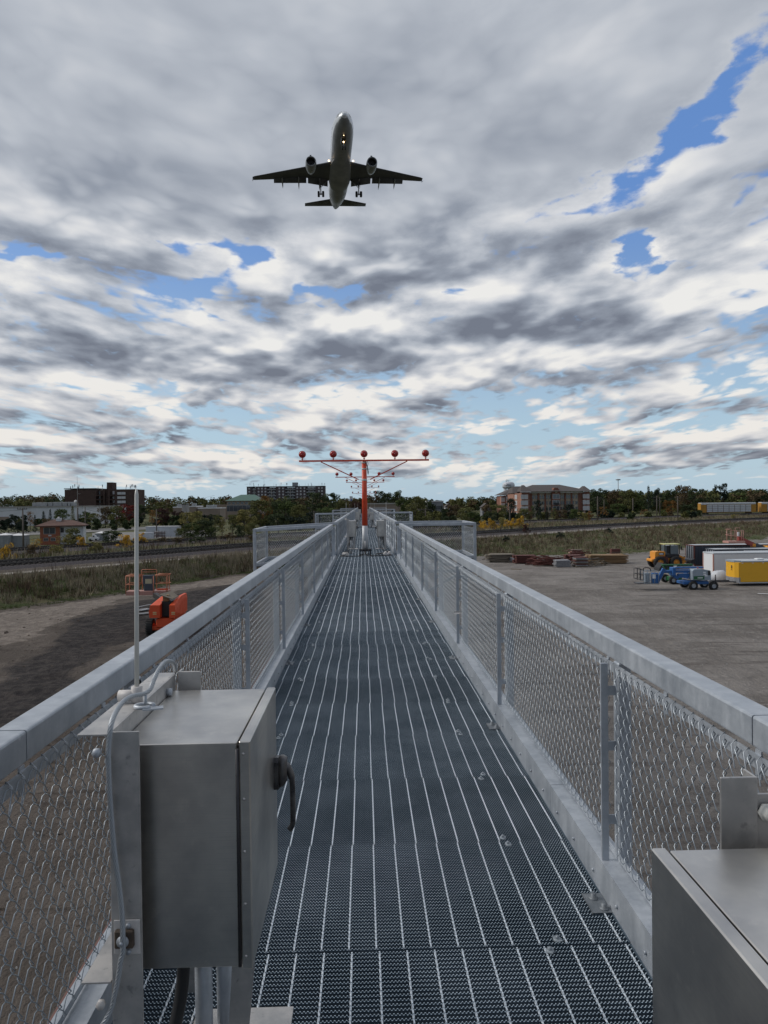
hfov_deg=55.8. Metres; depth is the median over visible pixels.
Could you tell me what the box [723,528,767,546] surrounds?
boom lift
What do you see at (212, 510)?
hall
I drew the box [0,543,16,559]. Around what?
shrub
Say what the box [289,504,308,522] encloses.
broadleaf tree
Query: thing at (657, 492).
broadleaf tree
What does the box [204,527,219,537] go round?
shrub
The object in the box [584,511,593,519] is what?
shrub
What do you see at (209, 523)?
broadleaf tree
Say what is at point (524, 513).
broadleaf tree
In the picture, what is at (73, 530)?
broadleaf tree
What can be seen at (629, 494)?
broadleaf tree
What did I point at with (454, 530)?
shrub
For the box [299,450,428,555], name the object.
approach light mast
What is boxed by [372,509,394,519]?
side platform
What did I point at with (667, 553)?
wheel loader
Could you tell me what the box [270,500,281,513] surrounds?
broadleaf tree
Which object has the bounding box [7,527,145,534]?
service road
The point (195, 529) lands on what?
broadleaf tree
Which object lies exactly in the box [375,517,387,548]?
control cabinet
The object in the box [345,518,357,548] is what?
control cabinet
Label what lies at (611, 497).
broadleaf tree
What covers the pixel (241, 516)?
broadleaf tree
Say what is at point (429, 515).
broadleaf tree
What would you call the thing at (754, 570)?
cargo trailer
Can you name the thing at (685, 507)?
broadleaf tree
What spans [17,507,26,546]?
utility pole
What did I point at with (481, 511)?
house
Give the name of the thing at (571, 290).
sky
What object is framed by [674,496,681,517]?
utility pole
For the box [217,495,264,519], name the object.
green roofed hall
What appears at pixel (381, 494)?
broadleaf tree
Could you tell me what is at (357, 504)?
broadleaf tree
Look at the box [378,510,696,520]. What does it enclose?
hedgerow
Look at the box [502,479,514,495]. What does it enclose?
water tower
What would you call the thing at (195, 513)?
broadleaf tree
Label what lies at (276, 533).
railway track
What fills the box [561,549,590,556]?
scrap pieces
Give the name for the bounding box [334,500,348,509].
broadleaf tree
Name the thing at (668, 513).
hedgerow
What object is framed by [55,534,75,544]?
shrub
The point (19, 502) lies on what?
distant woods
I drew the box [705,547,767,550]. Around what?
shipping container
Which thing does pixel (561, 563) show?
scaffold stack
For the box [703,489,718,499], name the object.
broadleaf tree
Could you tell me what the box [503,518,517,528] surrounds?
shrub
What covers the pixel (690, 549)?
door
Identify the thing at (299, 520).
broadleaf tree
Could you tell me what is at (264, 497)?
broadleaf tree
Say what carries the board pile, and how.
on the ground at (710, 633)
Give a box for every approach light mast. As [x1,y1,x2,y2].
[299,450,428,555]
[335,472,394,485]
[346,479,383,487]
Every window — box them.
[43,527,55,533]
[60,527,64,532]
[231,505,235,510]
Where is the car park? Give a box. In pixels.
[92,531,209,541]
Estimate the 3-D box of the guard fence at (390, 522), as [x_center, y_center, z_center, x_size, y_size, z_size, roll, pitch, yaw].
[0.036,0.895,37.129,0.178,1.430,26.896,-1,1,-2]
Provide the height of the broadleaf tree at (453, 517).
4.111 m
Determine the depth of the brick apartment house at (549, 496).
373.62 m
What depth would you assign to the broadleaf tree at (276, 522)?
204.20 m
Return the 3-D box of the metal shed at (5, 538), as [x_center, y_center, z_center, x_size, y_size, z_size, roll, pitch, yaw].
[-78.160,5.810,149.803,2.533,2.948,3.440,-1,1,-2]
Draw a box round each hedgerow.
[0,511,339,529]
[15,512,324,527]
[18,511,337,530]
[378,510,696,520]
[391,511,673,520]
[414,508,702,521]
[416,510,693,520]
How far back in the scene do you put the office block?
465.85 m
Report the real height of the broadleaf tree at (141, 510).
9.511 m
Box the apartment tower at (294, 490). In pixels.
[247,482,325,511]
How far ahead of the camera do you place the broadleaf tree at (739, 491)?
475.47 m
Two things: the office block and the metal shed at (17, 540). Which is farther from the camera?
the office block
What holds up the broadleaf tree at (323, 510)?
on the ground at (710, 633)
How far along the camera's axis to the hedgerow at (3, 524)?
261.33 m
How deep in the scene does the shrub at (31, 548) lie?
118.55 m
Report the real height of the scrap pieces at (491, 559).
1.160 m
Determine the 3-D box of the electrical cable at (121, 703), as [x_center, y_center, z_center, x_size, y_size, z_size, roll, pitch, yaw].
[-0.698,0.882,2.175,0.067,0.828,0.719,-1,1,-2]
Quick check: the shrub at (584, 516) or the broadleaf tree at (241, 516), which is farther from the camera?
the shrub at (584, 516)
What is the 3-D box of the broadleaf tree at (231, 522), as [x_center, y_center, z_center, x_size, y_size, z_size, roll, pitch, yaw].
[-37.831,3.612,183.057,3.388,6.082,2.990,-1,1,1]
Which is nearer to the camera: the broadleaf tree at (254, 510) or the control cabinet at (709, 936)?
the control cabinet at (709, 936)
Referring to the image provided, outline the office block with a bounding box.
[64,482,144,518]
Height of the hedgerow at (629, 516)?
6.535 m
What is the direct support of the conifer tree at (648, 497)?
on the ground at (710, 633)
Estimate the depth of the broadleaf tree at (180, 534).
170.44 m
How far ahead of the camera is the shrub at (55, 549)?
120.17 m
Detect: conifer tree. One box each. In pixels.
[32,515,36,530]
[70,504,74,519]
[645,486,653,515]
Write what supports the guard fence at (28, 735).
on the walkway
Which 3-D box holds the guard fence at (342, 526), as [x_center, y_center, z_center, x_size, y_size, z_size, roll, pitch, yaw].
[-1.982,0.920,37.071,0.178,1.430,26.896,-1,1,-2]
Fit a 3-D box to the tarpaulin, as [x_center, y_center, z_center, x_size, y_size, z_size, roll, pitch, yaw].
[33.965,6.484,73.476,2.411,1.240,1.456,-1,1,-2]
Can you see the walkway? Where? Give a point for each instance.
(430, 869)
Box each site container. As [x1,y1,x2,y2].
[143,532,153,537]
[145,526,180,536]
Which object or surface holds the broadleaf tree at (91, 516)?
on the ground at (710, 633)
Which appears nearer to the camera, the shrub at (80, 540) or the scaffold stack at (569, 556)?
the scaffold stack at (569, 556)
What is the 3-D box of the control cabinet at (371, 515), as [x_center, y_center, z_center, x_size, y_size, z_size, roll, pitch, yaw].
[-0.917,0.240,55.781,0.500,1.852,0.744,-1,1,-2]
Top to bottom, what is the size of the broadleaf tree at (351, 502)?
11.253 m
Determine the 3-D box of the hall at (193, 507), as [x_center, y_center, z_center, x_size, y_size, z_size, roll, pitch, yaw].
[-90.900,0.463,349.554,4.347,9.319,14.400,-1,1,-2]
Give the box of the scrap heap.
[593,560,607,565]
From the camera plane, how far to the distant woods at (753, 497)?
464.06 m
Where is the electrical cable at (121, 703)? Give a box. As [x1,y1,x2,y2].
[101,659,176,1023]
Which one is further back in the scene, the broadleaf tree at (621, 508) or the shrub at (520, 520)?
the broadleaf tree at (621, 508)
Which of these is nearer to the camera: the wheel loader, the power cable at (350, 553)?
the power cable at (350, 553)
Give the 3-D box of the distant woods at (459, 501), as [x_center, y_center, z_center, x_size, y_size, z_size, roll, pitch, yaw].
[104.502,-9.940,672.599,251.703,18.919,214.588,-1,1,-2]
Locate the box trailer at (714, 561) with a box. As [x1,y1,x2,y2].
[703,551,767,572]
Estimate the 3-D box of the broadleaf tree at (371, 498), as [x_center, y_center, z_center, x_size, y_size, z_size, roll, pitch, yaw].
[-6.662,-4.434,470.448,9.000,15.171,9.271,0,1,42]
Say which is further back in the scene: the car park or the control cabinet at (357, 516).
the car park
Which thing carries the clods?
on the ground at (710, 633)
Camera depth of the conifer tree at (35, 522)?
244.63 m
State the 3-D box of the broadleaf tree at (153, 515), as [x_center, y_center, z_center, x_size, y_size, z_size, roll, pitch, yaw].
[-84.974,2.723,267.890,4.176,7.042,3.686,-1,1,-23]
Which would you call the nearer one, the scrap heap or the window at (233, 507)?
the scrap heap
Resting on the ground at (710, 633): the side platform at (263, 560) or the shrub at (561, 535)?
the shrub at (561, 535)
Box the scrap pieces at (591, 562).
[586,557,599,565]
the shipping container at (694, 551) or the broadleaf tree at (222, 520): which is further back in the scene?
the broadleaf tree at (222, 520)
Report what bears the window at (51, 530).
in the brick house at (51, 530)
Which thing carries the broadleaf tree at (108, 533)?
on the ground at (710, 633)
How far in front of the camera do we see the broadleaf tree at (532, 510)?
293.85 m
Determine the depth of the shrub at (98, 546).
126.24 m
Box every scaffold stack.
[512,554,535,563]
[552,559,570,567]
[564,554,581,561]
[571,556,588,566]
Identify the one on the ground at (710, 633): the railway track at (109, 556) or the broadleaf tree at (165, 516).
the broadleaf tree at (165, 516)
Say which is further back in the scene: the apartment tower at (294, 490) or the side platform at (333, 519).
the apartment tower at (294, 490)
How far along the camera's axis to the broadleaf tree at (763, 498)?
474.72 m
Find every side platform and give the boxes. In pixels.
[253,522,337,594]
[315,512,351,543]
[332,509,354,521]
[340,508,355,516]
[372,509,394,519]
[377,512,412,540]
[393,520,476,591]
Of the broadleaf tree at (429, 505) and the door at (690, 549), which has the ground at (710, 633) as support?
the broadleaf tree at (429, 505)
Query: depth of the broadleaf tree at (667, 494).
445.07 m
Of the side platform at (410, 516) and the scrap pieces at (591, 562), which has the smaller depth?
the side platform at (410, 516)
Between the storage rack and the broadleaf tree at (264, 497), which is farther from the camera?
the broadleaf tree at (264, 497)
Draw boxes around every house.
[35,517,88,544]
[480,503,489,515]
[496,485,590,517]
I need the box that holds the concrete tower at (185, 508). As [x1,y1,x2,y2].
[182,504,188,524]
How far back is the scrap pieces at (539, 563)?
94.60 m
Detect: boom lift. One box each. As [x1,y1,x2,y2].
[126,569,186,635]
[634,567,717,589]
[661,564,693,584]
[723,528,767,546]
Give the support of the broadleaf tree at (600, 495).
on the ground at (710, 633)
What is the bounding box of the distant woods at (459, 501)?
[367,492,591,510]
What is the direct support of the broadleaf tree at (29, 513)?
on the ground at (710, 633)
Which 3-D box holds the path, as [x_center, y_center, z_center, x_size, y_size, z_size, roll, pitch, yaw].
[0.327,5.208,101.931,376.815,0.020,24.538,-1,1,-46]
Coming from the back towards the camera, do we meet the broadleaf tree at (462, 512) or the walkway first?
the broadleaf tree at (462, 512)
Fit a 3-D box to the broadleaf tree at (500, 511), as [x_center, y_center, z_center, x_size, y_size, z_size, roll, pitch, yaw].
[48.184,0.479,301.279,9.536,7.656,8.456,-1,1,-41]
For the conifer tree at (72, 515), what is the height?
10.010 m
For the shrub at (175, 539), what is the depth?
148.74 m
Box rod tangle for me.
[527,554,572,565]
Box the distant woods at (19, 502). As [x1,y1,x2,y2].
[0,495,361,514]
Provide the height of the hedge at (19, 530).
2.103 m
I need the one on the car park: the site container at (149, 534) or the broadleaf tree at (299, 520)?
the site container at (149, 534)
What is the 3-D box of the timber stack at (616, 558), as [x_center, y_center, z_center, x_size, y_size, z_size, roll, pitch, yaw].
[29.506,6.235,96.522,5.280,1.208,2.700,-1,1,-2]
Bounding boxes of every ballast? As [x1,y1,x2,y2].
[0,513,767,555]
[2,519,753,566]
[10,513,765,551]
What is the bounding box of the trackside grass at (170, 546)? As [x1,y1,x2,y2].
[0,514,763,559]
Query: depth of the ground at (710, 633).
35.59 m
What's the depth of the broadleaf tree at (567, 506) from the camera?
293.54 m
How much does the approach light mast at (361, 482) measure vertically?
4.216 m
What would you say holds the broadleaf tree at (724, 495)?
on the ground at (710, 633)
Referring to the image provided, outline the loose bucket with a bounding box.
[654,562,669,570]
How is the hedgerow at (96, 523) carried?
on the ground at (710, 633)
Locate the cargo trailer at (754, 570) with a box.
[711,558,767,582]
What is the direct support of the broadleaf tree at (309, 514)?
on the ground at (710, 633)
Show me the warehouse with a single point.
(37, 509)
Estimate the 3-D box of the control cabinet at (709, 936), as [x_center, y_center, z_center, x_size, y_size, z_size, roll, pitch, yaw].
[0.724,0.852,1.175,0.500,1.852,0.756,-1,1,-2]
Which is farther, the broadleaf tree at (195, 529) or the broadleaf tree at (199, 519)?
the broadleaf tree at (199, 519)
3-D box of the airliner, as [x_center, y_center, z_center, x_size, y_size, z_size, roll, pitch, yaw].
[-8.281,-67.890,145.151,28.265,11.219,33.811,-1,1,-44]
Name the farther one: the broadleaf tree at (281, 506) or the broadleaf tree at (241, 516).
the broadleaf tree at (281, 506)
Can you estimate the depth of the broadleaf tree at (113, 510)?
272.63 m
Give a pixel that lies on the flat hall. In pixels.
(385, 506)
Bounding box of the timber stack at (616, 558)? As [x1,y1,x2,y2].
[585,554,628,563]
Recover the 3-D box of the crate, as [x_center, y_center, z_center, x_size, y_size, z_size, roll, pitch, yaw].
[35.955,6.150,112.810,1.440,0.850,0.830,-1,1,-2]
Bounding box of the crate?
[610,549,619,553]
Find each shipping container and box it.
[685,543,767,565]
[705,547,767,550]
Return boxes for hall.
[173,504,181,515]
[189,503,202,512]
[198,505,225,521]
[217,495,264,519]
[367,503,423,512]
[425,501,443,510]
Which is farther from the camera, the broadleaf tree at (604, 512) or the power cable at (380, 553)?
the broadleaf tree at (604, 512)
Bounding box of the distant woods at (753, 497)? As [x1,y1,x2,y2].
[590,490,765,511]
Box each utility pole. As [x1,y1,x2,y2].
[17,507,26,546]
[654,496,659,515]
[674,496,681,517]
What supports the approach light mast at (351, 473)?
on the walkway
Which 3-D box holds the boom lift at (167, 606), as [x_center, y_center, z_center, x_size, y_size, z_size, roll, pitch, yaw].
[-15.324,6.073,50.398,3.842,3.700,9.640,-1,1,-28]
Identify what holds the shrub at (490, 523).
on the ground at (710, 633)
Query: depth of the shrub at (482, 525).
196.66 m
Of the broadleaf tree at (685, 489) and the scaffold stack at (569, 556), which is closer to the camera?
the scaffold stack at (569, 556)
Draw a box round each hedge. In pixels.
[0,527,37,533]
[93,523,120,527]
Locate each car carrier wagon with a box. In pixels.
[698,502,755,513]
[758,502,767,512]
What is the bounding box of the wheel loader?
[646,543,694,568]
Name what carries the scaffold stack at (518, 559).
on the ground at (710, 633)
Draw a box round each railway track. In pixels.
[0,513,741,548]
[0,517,767,562]
[0,518,767,566]
[7,513,760,550]
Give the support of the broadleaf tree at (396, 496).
on the ground at (710, 633)
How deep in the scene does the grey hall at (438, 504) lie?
400.98 m
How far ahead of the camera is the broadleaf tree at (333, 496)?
268.50 m
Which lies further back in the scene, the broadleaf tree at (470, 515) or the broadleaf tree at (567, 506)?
the broadleaf tree at (567, 506)
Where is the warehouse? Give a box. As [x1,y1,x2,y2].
[0,502,125,525]
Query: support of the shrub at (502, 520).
on the ground at (710, 633)
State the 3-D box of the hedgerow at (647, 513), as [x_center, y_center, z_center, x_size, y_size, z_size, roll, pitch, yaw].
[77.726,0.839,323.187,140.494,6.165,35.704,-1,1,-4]
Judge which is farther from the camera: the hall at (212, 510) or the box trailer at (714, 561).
the hall at (212, 510)
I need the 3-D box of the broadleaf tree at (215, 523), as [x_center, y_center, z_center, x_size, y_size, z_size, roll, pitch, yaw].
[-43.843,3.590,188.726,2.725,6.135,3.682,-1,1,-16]
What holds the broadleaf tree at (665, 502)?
on the ground at (710, 633)
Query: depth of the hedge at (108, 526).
274.76 m
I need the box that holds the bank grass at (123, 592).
[0,522,767,609]
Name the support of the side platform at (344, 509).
attached to the walkway
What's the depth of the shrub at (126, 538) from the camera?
136.74 m
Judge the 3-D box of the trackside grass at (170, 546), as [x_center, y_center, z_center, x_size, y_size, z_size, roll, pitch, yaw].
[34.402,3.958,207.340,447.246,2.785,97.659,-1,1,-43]
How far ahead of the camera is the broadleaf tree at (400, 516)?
213.43 m
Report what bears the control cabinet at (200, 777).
on the walkway
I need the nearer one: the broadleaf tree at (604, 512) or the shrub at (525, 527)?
the shrub at (525, 527)
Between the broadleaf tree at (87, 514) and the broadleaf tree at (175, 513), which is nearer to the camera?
the broadleaf tree at (175, 513)
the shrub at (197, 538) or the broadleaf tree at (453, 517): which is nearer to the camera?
the shrub at (197, 538)
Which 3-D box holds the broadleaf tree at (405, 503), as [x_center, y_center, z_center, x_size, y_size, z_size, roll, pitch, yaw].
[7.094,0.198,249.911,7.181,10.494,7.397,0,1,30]
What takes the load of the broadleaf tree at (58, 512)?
on the ground at (710, 633)
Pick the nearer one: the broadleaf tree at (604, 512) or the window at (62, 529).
the window at (62, 529)
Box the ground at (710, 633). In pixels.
[0,505,767,1023]
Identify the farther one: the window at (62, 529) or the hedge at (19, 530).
the hedge at (19, 530)
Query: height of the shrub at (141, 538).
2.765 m
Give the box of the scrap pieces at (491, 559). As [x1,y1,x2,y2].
[482,556,510,561]
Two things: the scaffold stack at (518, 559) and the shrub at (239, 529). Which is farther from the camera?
the shrub at (239, 529)
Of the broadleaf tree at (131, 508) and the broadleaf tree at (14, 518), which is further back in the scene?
the broadleaf tree at (131, 508)
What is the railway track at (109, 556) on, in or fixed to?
on the ballast at (246, 547)
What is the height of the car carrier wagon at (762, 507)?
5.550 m
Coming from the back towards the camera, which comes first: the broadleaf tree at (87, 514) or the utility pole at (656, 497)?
the utility pole at (656, 497)
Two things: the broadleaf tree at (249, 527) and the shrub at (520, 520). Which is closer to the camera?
the broadleaf tree at (249, 527)
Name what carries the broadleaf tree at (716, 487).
on the ground at (710, 633)
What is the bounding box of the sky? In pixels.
[0,0,767,506]
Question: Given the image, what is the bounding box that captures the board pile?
[484,553,514,562]
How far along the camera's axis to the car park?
194.77 m
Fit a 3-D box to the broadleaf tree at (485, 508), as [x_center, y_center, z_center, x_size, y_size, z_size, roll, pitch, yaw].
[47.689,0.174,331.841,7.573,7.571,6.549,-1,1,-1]
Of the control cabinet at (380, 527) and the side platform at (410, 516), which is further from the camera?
the side platform at (410, 516)
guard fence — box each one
[0,524,335,1023]
[335,513,349,552]
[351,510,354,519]
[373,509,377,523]
[378,512,396,551]
[397,523,767,976]
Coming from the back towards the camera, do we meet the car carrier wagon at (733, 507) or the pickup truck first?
the car carrier wagon at (733, 507)
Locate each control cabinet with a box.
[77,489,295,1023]
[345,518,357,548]
[354,511,360,525]
[369,506,374,525]
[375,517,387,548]
[652,769,767,1023]
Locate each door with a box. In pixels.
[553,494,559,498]
[688,545,693,558]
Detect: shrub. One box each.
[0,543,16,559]
[22,544,40,556]
[48,544,63,555]
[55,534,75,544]
[73,537,87,545]
[87,542,103,552]
[116,534,132,546]
[133,533,147,541]
[153,537,169,541]
[171,537,182,542]
[186,536,206,543]
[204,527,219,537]
[218,532,236,539]
[231,525,245,536]
[446,525,465,531]
[460,515,470,527]
[478,520,488,529]
[487,518,499,528]
[499,517,505,527]
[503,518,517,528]
[511,516,527,527]
[523,524,530,532]
[555,532,564,538]
[578,512,588,520]
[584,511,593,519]
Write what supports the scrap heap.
on the ground at (710, 633)
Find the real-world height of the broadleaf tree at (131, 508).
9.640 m
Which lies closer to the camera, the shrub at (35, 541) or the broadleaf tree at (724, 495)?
the shrub at (35, 541)
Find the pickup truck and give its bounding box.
[88,535,98,540]
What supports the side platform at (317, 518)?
attached to the walkway
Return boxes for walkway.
[48,513,652,1023]
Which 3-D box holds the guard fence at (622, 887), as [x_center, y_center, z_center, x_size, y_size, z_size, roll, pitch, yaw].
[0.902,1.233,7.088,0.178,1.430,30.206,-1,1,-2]
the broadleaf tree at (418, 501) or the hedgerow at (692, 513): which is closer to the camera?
the broadleaf tree at (418, 501)
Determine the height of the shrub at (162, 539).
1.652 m
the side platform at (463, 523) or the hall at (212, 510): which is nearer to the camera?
the side platform at (463, 523)
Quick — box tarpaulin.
[708,570,725,581]
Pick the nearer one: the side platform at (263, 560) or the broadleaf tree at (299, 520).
the side platform at (263, 560)
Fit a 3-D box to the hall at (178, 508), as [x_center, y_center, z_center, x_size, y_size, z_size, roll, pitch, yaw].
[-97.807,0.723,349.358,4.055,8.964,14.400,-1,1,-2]
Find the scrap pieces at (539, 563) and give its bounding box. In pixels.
[525,556,558,564]
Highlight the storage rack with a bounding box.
[154,531,166,537]
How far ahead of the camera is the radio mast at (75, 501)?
179.78 m
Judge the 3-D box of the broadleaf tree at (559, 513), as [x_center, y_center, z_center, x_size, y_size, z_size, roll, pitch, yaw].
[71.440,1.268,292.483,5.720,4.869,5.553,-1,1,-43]
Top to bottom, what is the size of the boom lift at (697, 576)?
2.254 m
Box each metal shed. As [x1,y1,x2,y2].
[0,533,12,547]
[12,533,29,546]
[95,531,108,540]
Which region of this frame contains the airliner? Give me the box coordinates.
[252,111,422,208]
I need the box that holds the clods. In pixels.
[0,604,272,926]
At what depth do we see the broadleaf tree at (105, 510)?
275.65 m
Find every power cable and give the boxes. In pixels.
[340,543,364,556]
[365,538,390,555]
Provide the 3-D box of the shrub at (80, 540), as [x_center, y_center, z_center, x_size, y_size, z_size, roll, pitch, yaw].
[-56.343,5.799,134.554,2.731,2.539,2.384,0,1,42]
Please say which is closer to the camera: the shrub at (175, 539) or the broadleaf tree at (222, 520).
the shrub at (175, 539)
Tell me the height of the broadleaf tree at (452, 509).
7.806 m
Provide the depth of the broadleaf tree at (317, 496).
260.88 m
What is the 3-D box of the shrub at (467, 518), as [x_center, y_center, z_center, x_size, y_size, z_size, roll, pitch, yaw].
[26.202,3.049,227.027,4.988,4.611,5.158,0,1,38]
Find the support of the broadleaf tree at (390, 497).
on the ground at (710, 633)
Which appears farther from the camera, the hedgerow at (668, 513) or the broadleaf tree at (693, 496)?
the broadleaf tree at (693, 496)
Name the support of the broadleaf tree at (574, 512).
on the ground at (710, 633)
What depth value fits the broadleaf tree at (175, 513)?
282.70 m
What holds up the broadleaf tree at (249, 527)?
on the ground at (710, 633)
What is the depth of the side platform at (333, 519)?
78.31 m
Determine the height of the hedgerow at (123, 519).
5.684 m
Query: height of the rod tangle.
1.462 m
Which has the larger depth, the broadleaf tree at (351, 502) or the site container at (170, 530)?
the broadleaf tree at (351, 502)
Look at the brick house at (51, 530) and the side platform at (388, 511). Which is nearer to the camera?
the side platform at (388, 511)
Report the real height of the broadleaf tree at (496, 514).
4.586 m
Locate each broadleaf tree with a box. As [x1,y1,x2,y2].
[4,514,27,531]
[26,511,36,530]
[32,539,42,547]
[54,509,69,519]
[62,527,81,543]
[79,511,92,520]
[86,513,98,524]
[97,506,111,525]
[101,530,121,542]
[107,505,125,525]
[115,504,134,522]
[133,504,147,518]
[149,510,159,523]
[157,508,170,525]
[170,511,183,521]
[174,528,188,537]
[178,512,195,532]
[179,523,202,537]
[186,511,204,528]
[190,518,209,536]
[195,520,218,535]
[212,515,218,535]
[217,517,226,534]
[227,514,236,534]
[232,509,256,532]
[245,523,257,534]
[248,499,271,527]
[257,495,272,517]
[267,513,287,531]
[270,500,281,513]
[275,501,294,524]
[282,516,305,531]
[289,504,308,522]
[303,511,321,529]
[307,492,328,511]
[316,507,336,522]
[322,493,340,509]
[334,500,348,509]
[343,498,357,511]
[351,501,361,512]
[367,494,379,502]
[373,491,389,502]
[381,492,393,502]
[391,490,404,502]
[395,498,412,520]
[395,511,408,525]
[405,496,426,520]
[420,500,436,520]
[422,511,442,527]
[442,515,455,520]
[444,504,461,518]
[456,507,475,519]
[462,512,483,524]
[481,504,495,517]
[482,512,498,521]
[486,504,506,520]
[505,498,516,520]
[517,509,530,519]
[528,506,538,516]
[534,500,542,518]
[555,509,567,518]
[563,504,574,517]
[569,509,578,518]
[590,488,609,509]
[598,507,607,515]
[607,490,621,508]
[610,503,626,514]
[617,489,637,513]
[652,488,663,506]
[660,500,678,512]
[661,489,679,509]
[675,485,693,511]
[679,504,695,512]
[686,488,707,506]
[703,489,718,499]
[712,484,720,500]
[718,483,727,502]
[725,489,748,502]
[754,489,767,501]
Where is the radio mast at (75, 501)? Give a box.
[74,490,78,521]
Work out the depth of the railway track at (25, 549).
155.84 m
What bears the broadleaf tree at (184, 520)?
on the ground at (710, 633)

